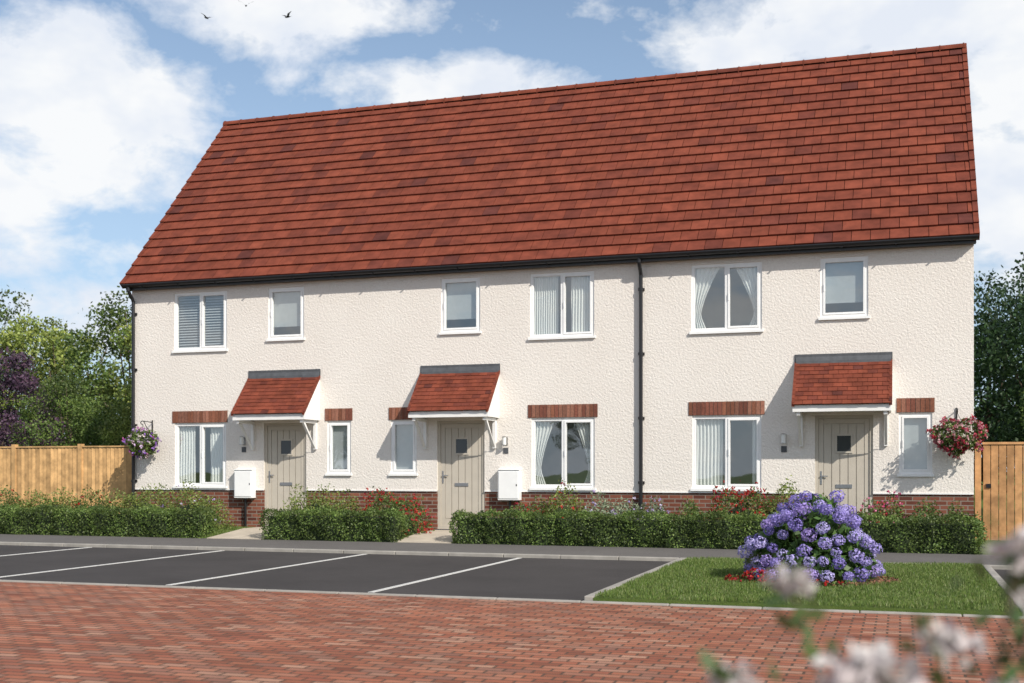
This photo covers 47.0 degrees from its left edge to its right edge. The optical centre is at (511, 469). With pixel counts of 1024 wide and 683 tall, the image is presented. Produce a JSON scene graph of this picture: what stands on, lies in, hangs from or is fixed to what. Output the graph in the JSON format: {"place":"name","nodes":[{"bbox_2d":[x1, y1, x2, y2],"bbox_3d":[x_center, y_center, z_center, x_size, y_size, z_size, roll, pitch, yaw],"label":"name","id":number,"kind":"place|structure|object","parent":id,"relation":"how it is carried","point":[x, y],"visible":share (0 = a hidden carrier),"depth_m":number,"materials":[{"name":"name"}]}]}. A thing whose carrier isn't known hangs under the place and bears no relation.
{"place":"outdoors","nodes":[
{"label":"outdoors","id":0,"kind":"place"},
{"bbox_2d":[0,545,670,600],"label":"asphalt parking area","id":1,"kind":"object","parent":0,"point":[557,579],"visible":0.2,"depth_m":15.78,"materials":[{"name":"grey asphalt"}]},
{"bbox_2d":[1,547,91,555],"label":"parking bay line","id":2,"kind":"object","parent":1,"relation":"on","point":[45,551],"visible":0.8,"depth_m":19.59,"materials":[{"name":"paint"}]},
{"bbox_2d":[0,550,224,577],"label":"parking bay line","id":3,"kind":"object","parent":1,"relation":"on","point":[106,564],"visible":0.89,"depth_m":16.89,"materials":[{"name":"paint"}]},
{"bbox_2d":[167,554,365,584],"bbox_3d":[-3.211,1.363,16.461,0.072,0.015,5.400,0,0,18],"label":"parking bay line","id":4,"kind":"object","parent":1,"relation":"on","point":[262,570],"visible":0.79,"depth_m":15.88,"materials":[{"name":"paint"}]},
{"bbox_2d":[370,558,519,592],"bbox_3d":[-0.723,1.363,15.641,0.072,0.015,5.400,0,0,18],"label":"parking bay line","id":5,"kind":"object","parent":1,"relation":"on","point":[440,576],"visible":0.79,"depth_m":14.99,"materials":[{"name":"paint"}]},
{"bbox_2d":[0,534,1004,564],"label":"pavement","id":6,"kind":"structure","parent":0,"point":[625,551],"depth_m":19.91,"materials":[{"name":"grey concrete"}]},
{"bbox_2d":[0,582,1023,682],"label":"block paved road","id":7,"kind":"structure","parent":0,"point":[61,633],"depth_m":9.48,"materials":[{"name":"red brick"}]},
{"bbox_2d":[0,0,1023,467],"label":"sky","id":8,"kind":"structure","parent":0,"point":[108,108],"materials":[{"name":"blue"}]},
{"bbox_2d":[206,529,998,554],"bbox_3d":[-4.468,1.270,23.192,29.000,0.120,2.040,0,0,18],"label":"garden bed","id":9,"kind":"object","parent":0,"point":[987,543],"visible":0.1,"depth_m":19.94,"materials":[{"name":"soil"}]},
{"bbox_2d":[0,485,30,511],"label":"flowering shrub","id":10,"kind":"object","parent":9,"relation":"on","point":[8,501],"visible":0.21,"depth_m":25.44,"materials":[{"name":"green plant"}]},
{"bbox_2d":[15,486,79,512],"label":"green shrub","id":11,"kind":"object","parent":9,"relation":"on","point":[40,496],"visible":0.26,"depth_m":25.05,"materials":[{"name":"green plant"}]},
{"bbox_2d":[71,484,121,512],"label":"flowering shrub","id":12,"kind":"object","parent":9,"relation":"on","point":[100,501],"visible":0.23,"depth_m":24.69,"materials":[{"name":"green plant"}]},
{"bbox_2d":[0,502,222,537],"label":"hedge","id":13,"kind":"object","parent":9,"relation":"on","point":[173,522],"visible":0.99,"depth_m":23.34,"materials":[{"name":"green plant"}]},
{"bbox_2d":[3,525,252,537],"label":"garden grass","id":14,"kind":"structure","parent":9,"relation":"on","point":[224,531],"depth_m":23.56,"materials":[{"name":"green plant"}]},
{"bbox_2d":[103,483,176,513],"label":"green shrub","id":15,"kind":"object","parent":9,"relation":"on","point":[138,503],"visible":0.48,"depth_m":24.36,"materials":[{"name":"green plant"}]},
{"bbox_2d":[161,479,236,530],"bbox_3d":[-6.503,0.717,24.052,1.824,1.055,1.266,0,0,18],"label":"flowering shrub","id":16,"kind":"object","parent":9,"relation":"on","point":[189,506],"visible":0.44,"depth_m":23.96,"materials":[{"name":"green plant"}]},
{"bbox_2d":[282,481,342,515],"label":"green shrub","id":17,"kind":"object","parent":9,"relation":"on","point":[315,503],"visible":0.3,"depth_m":23.08,"materials":[{"name":"green plant"}]},
{"bbox_2d":[258,504,411,541],"bbox_3d":[-3.332,0.993,22.036,2.945,0.714,0.838,0,0,18],"label":"hedge","id":18,"kind":"object","parent":9,"relation":"on","point":[310,525],"visible":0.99,"depth_m":21.81,"materials":[{"name":"green plant"}]},
{"bbox_2d":[320,489,362,515],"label":"green shrub","id":19,"kind":"object","parent":9,"relation":"on","point":[344,506],"visible":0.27,"depth_m":22.89,"materials":[{"name":"green plant"}]},
{"bbox_2d":[362,486,435,534],"bbox_3d":[-2.285,0.776,22.629,1.654,0.950,1.184,0,0,18],"label":"flowering shrub","id":20,"kind":"object","parent":9,"relation":"on","point":[394,504],"visible":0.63,"depth_m":22.51,"materials":[{"name":"green plant"}]},
{"bbox_2d":[505,496,548,517],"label":"flowering shrub","id":21,"kind":"object","parent":9,"relation":"on","point":[522,506],"visible":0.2,"depth_m":21.79,"materials":[{"name":"green plant"}]},
{"bbox_2d":[535,478,593,518],"bbox_3d":[0.932,0.686,21.598,1.408,1.111,1.176,0,0,-17],"label":"flowering shrub","id":22,"kind":"object","parent":9,"relation":"on","point":[557,503],"visible":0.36,"depth_m":21.51,"materials":[{"name":"green plant"}]},
{"bbox_2d":[584,490,640,518],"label":"flowering shrub","id":23,"kind":"object","parent":9,"relation":"on","point":[610,511],"visible":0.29,"depth_m":21.23,"materials":[{"name":"green plant"}]},
{"bbox_2d":[619,496,668,519],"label":"flowering shrub","id":24,"kind":"object","parent":9,"relation":"on","point":[654,508],"visible":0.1,"depth_m":20.98,"materials":[{"name":"green plant"}]},
{"bbox_2d":[675,496,715,519],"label":"green shrub","id":25,"kind":"object","parent":9,"relation":"on","point":[694,508],"visible":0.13,"depth_m":20.77,"materials":[{"name":"green plant"}]},
{"bbox_2d":[448,507,985,554],"bbox_3d":[3.181,0.984,19.894,9.030,0.732,0.855,0,0,18],"label":"hedge","id":26,"kind":"object","parent":9,"relation":"on","point":[911,534],"visible":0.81,"depth_m":19.85,"materials":[{"name":"green plant"}]},
{"bbox_2d":[708,480,771,520],"bbox_3d":[3.996,0.716,20.581,1.206,1.081,1.078,0,0,18],"label":"flowering shrub","id":27,"kind":"object","parent":9,"relation":"on","point":[736,509],"visible":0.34,"depth_m":20.49,"materials":[{"name":"green plant"}]},
{"bbox_2d":[745,475,799,520],"bbox_3d":[4.627,0.662,20.387,1.383,1.158,1.228,0,0,18],"label":"green shrub","id":28,"kind":"object","parent":9,"relation":"on","point":[773,507],"visible":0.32,"depth_m":20.33,"materials":[{"name":"green plant"}]},
{"bbox_2d":[858,490,904,522],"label":"flowering shrub","id":29,"kind":"object","parent":9,"relation":"on","point":[895,509],"visible":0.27,"depth_m":19.78,"materials":[{"name":"green plant"}]},
{"bbox_2d":[901,496,948,523],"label":"green shrub","id":30,"kind":"object","parent":9,"relation":"on","point":[925,506],"visible":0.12,"depth_m":19.57,"materials":[{"name":"green plant"}]},
{"bbox_2d":[945,500,988,544],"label":"green shrub","id":31,"kind":"object","parent":9,"relation":"on","point":[959,513],"visible":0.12,"depth_m":19.41,"materials":[{"name":"green plant"}]},
{"bbox_2d":[593,556,1016,615],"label":"lawn","id":32,"kind":"structure","parent":0,"point":[830,606],"depth_m":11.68,"materials":[{"name":"green plant"}]},
{"bbox_3d":[3.590,1.305,14.063,1.960,0.050,1.700,0,0,18],"label":"mulch bed","id":33,"kind":"object","parent":32,"relation":"on","visible":0},
{"bbox_2d":[724,567,776,581],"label":"red bedding flowers","id":34,"kind":"object","parent":33,"relation":"on","point":[748,575],"visible":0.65,"depth_m":13.63,"materials":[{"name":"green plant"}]},
{"bbox_2d":[737,490,885,583],"bbox_3d":[3.559,0.786,14.035,1.705,1.097,1.750,0,0,18],"label":"hydrangea bush","id":35,"kind":"object","parent":33,"relation":"on","point":[820,537],"visible":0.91,"depth_m":13.63,"materials":[{"name":"purple plant"}]},
{"bbox_2d":[731,573,900,586],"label":"bark chippings","id":36,"kind":"object","parent":33,"relation":"on","point":[881,580],"visible":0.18,"depth_m":13.67,"materials":[{"name":"brown wood"}]},
{"bbox_2d":[806,579,843,585],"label":"red bedding flowers","id":37,"kind":"object","parent":33,"relation":"on","point":[825,582],"visible":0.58,"depth_m":13.22,"materials":[{"name":"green plant"}]},
{"bbox_2d":[698,510,1023,682],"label":"white flowering shrub","id":38,"kind":"object","parent":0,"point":[878,663],"visible":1,"depth_m":1.50,"materials":[{"name":"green plant"}]},
{"bbox_2d":[859,473,1022,616],"bbox_3d":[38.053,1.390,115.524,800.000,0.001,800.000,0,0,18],"label":"ground","id":39,"kind":"structure","parent":0,"point":[998,512],"depth_m":39.46,"materials":[{"name":"plant"}]},
{"bbox_2d":[0,347,71,446],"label":"copper beech tree","id":40,"kind":"object","parent":39,"relation":"on","point":[20,382],"visible":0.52,"depth_m":37.60,"materials":[{"name":"purple plant"}]},
{"bbox_2d":[0,285,77,427],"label":"broadleaf tree","id":41,"kind":"object","parent":39,"relation":"on","point":[5,312],"visible":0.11,"depth_m":48.77,"materials":[{"name":"green plant"}]},
{"bbox_2d":[0,444,131,513],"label":"timber fence","id":42,"kind":"object","parent":39,"relation":"on","point":[45,469],"visible":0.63,"depth_m":26.29,"materials":[{"name":"brown wood"}]},
{"bbox_2d":[0,312,131,447],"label":"broadleaf tree","id":43,"kind":"object","parent":39,"relation":"on","point":[16,336],"visible":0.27,"depth_m":45.81,"materials":[{"name":"green plant"}]},
{"bbox_2d":[6,369,130,447],"bbox_3d":[-12.416,-0.734,33.660,3.314,4.258,3.273,0,0,-38],"label":"broadleaf tree","id":44,"kind":"object","parent":39,"relation":"on","point":[88,421],"visible":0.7,"depth_m":33.38,"materials":[{"name":"green plant"}]},
{"bbox_2d":[51,286,131,447],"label":"broadleaf tree","id":45,"kind":"object","parent":39,"relation":"on","point":[85,357],"visible":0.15,"depth_m":41.86,"materials":[{"name":"green plant"}]},
{"bbox_2d":[94,375,131,447],"bbox_3d":[-9.823,-0.602,32.459,3.203,3.997,3.048,0,0,-25],"label":"broadleaf tree","id":46,"kind":"object","parent":39,"relation":"on","point":[123,429],"visible":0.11,"depth_m":31.77,"materials":[{"name":"green plant"}]},
{"bbox_2d":[110,316,131,445],"bbox_3d":[-10.280,-2.024,37.438,5.605,6.849,5.889,0,0,0],"label":"broadleaf tree","id":47,"kind":"object","parent":39,"relation":"on","point":[128,338],"visible":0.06,"depth_m":37.54,"materials":[{"name":"green plant"}]},
{"bbox_2d":[208,527,266,539],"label":"garden path","id":48,"kind":"structure","parent":39,"relation":"on","point":[250,533],"depth_m":22.88,"materials":[{"name":"beige concrete"}]},
{"bbox_2d":[394,530,456,542],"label":"garden path","id":49,"kind":"structure","parent":39,"relation":"on","point":[440,536],"depth_m":21.72,"materials":[{"name":"beige concrete"}]},
{"bbox_2d":[0,580,1004,617],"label":"kerb","id":50,"kind":"structure","parent":39,"relation":"on","point":[583,601],"depth_m":12.33,"materials":[{"name":"concrete"}]},
{"bbox_2d":[0,542,1010,569],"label":"kerb","id":51,"kind":"structure","parent":39,"relation":"on","point":[1000,567],"depth_m":19.09,"materials":[{"name":"concrete"}]},
{"bbox_2d":[132,244,973,530],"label":"walls","id":52,"kind":"structure","parent":39,"relation":"on","point":[368,347],"depth_m":22.22,"materials":[{"name":"paint"}]},
{"bbox_2d":[122,420,161,459],"bbox_3d":[-7.797,-0.641,24.976,0.825,0.859,0.688,0,0,18],"label":"hanging basket","id":53,"kind":"object","parent":52,"relation":"attached to","point":[145,447],"visible":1,"depth_m":24.85,"materials":[{"name":"purple plastic"}]},
{"bbox_2d":[239,436,245,451],"bbox_3d":[-5.623,-0.539,24.544,0.107,0.338,0.154,0,0,18],"label":"wall lantern","id":54,"kind":"object","parent":52,"relation":"attached to","point":[242,440],"depth_m":24.59,"materials":[{"name":"metal"}]},
{"bbox_2d":[233,468,255,527],"bbox_3d":[-5.561,0.585,24.509,0.440,1.250,0.178,0,0,18],"label":"meter box","id":55,"kind":"object","parent":52,"relation":"attached to","point":[245,483],"visible":0.9,"depth_m":24.44,"materials":[{"name":"white plastic"}]},
{"bbox_2d":[233,369,320,449],"bbox_3d":[-4.803,-1.242,24.007,1.665,1.645,0.659,0,0,18],"label":"canopy frame","id":56,"kind":"object","parent":52,"relation":"attached to","point":[311,414],"visible":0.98,"depth_m":24.04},
{"bbox_2d":[231,375,319,415],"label":"canopy tiles","id":57,"kind":"object","parent":56,"relation":"on","point":[274,395],"visible":1,"depth_m":23.94,"materials":[{"name":"red tile"}]},
{"bbox_2d":[408,363,499,448],"bbox_3d":[-1.122,-1.242,22.795,1.665,1.645,0.659,0,0,18],"label":"canopy frame","id":58,"kind":"object","parent":52,"relation":"attached to","point":[419,416],"visible":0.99,"depth_m":22.83,"materials":[{"name":"white wood"}]},
{"bbox_2d":[407,370,499,412],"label":"canopy tiles","id":59,"kind":"object","parent":58,"relation":"on","point":[453,391],"visible":1,"depth_m":22.73,"materials":[{"name":"red tile"}]},
{"bbox_2d":[502,436,507,452],"bbox_3d":[-0.143,-0.489,22.738,0.107,0.338,0.154,0,0,18],"label":"wall lantern","id":60,"kind":"object","parent":52,"relation":"attached to","point":[505,441],"depth_m":22.79,"materials":[{"name":"metal"}]},
{"bbox_2d":[497,468,521,517],"bbox_3d":[-0.048,0.585,22.693,0.450,1.250,0.178,0,0,18],"label":"meter box","id":61,"kind":"object","parent":52,"relation":"attached to","point":[509,484],"visible":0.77,"depth_m":22.62,"materials":[{"name":"white plastic"}]},
{"bbox_2d":[179,268,862,484],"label":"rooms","id":62,"kind":"object","parent":52,"relation":"attached to","point":[741,311],"visible":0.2,"depth_m":24.00,"materials":[{"name":"white fabric"}]},
{"bbox_2d":[119,43,979,288],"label":"roof tiles","id":63,"kind":"object","parent":52,"relation":"attached to","point":[339,190],"visible":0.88,"depth_m":24.06,"materials":[{"name":"red tile"}]},
{"bbox_2d":[121,234,978,508],"bbox_3d":[-0.203,-1.397,22.684,17.100,5.155,0.294,0,0,18],"label":"gutter and downpipes","id":64,"kind":"object","parent":52,"relation":"attached to","point":[641,353],"visible":0.96,"depth_m":21.90,"materials":[{"name":"black plastic"}]},
{"bbox_2d":[126,50,975,290],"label":"roof deck and fascia","id":65,"kind":"structure","parent":52,"relation":"on","point":[784,252],"depth_m":22.30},
{"bbox_2d":[179,262,926,484],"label":"curtains and blinds","id":66,"kind":"object","parent":52,"relation":"attached to","point":[844,282],"visible":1,"depth_m":22.63,"materials":[{"name":"white fabric"}]},
{"bbox_2d":[172,256,933,490],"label":"window frames","id":67,"kind":"structure","parent":52,"relation":"attached to","point":[727,328],"depth_m":22.47,"materials":[{"name":"white plastic"}]},
{"bbox_2d":[172,398,934,422],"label":"brick lintels","id":68,"kind":"object","parent":52,"relation":"attached to","point":[695,408],"visible":0.98,"depth_m":22.36,"materials":[{"name":"red brick"}]},
{"bbox_2d":[265,415,872,529],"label":"front doors","id":69,"kind":"structure","parent":52,"relation":"attached to","point":[849,474],"depth_m":23.11,"materials":[{"name":"wood"}]},
{"bbox_2d":[281,436,850,453],"bbox_3d":[0.608,-0.470,22.631,11.351,0.276,0.006,0,0,18],"label":"door glazing","id":70,"kind":"structure","parent":69,"relation":"attached to","point":[843,443],"depth_m":23.14,"materials":[{"name":"grey glass"}]},
{"bbox_2d":[781,433,786,451],"bbox_3d":[4.862,-0.489,21.090,0.107,0.338,0.154,0,0,18],"label":"wall lantern","id":71,"kind":"object","parent":52,"relation":"attached to","point":[783,440],"depth_m":21.06,"materials":[{"name":"metal"}]},
{"bbox_2d":[793,352,891,446],"bbox_3d":[5.754,-1.242,20.530,1.665,1.645,0.659,0,0,18],"label":"canopy frame","id":72,"kind":"object","parent":52,"relation":"attached to","point":[800,359],"visible":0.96,"depth_m":20.63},
{"bbox_2d":[791,359,891,406],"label":"canopy tiles","id":73,"kind":"object","parent":72,"relation":"on","point":[856,374],"visible":1,"depth_m":20.47,"materials":[{"name":"red tile"}]},
{"bbox_2d":[927,408,988,458],"bbox_3d":[7.533,-0.622,19.909,0.995,0.896,0.722,0,0,18],"label":"hanging basket","id":74,"kind":"object","parent":52,"relation":"attached to","point":[946,441],"visible":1,"depth_m":19.78,"materials":[{"name":"pink plastic"}]},
{"bbox_2d":[85,389,1022,499],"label":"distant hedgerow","id":75,"kind":"object","parent":39,"relation":"on","point":[974,454],"depth_m":54.93,"materials":[{"name":"green plant"}]},
{"bbox_2d":[584,558,684,600],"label":"kerb","id":76,"kind":"structure","parent":39,"relation":"on","point":[590,597],"depth_m":13.49,"materials":[{"name":"concrete"}]},
{"bbox_2d":[974,252,1023,465],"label":"dark evergreen tree","id":77,"kind":"object","parent":39,"relation":"on","point":[998,355],"visible":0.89,"depth_m":31.61,"materials":[{"name":"green plant"}]},
{"bbox_2d":[974,270,1023,515],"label":"dark evergreen tree","id":78,"kind":"object","parent":39,"relation":"on","point":[977,397],"visible":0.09,"depth_m":35.18,"materials":[{"name":"green plant"}]},
{"bbox_2d":[975,441,1023,539],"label":"garden gate","id":79,"kind":"structure","parent":39,"relation":"on","point":[1002,487],"depth_m":20.42,"materials":[{"name":"brown wood"}]},
{"bbox_2d":[983,565,1023,613],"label":"kerb","id":80,"kind":"structure","parent":39,"relation":"on","point":[992,572],"depth_m":14.13,"materials":[{"name":"concrete"}]},
{"bbox_2d":[1005,255,1023,409],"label":"dark evergreen tree","id":81,"kind":"object","parent":39,"relation":"on","point":[1017,262],"visible":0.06,"depth_m":37.65,"materials":[{"name":"green plant"}]},
{"bbox_2d":[1019,388,1023,433],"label":"broadleaf tree","id":82,"kind":"object","parent":39,"relation":"on","point":[1022,415],"visible":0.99,"depth_m":28.26,"materials":[{"name":"green plant"}]},
{"bbox_2d":[994,569,1018,592],"bbox_3d":[24.113,1.370,7.408,38.830,0.020,5.600,0,0,18],"label":"asphalt parking area","id":83,"kind":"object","parent":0,"point":[1003,573],"depth_m":15.48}
]}

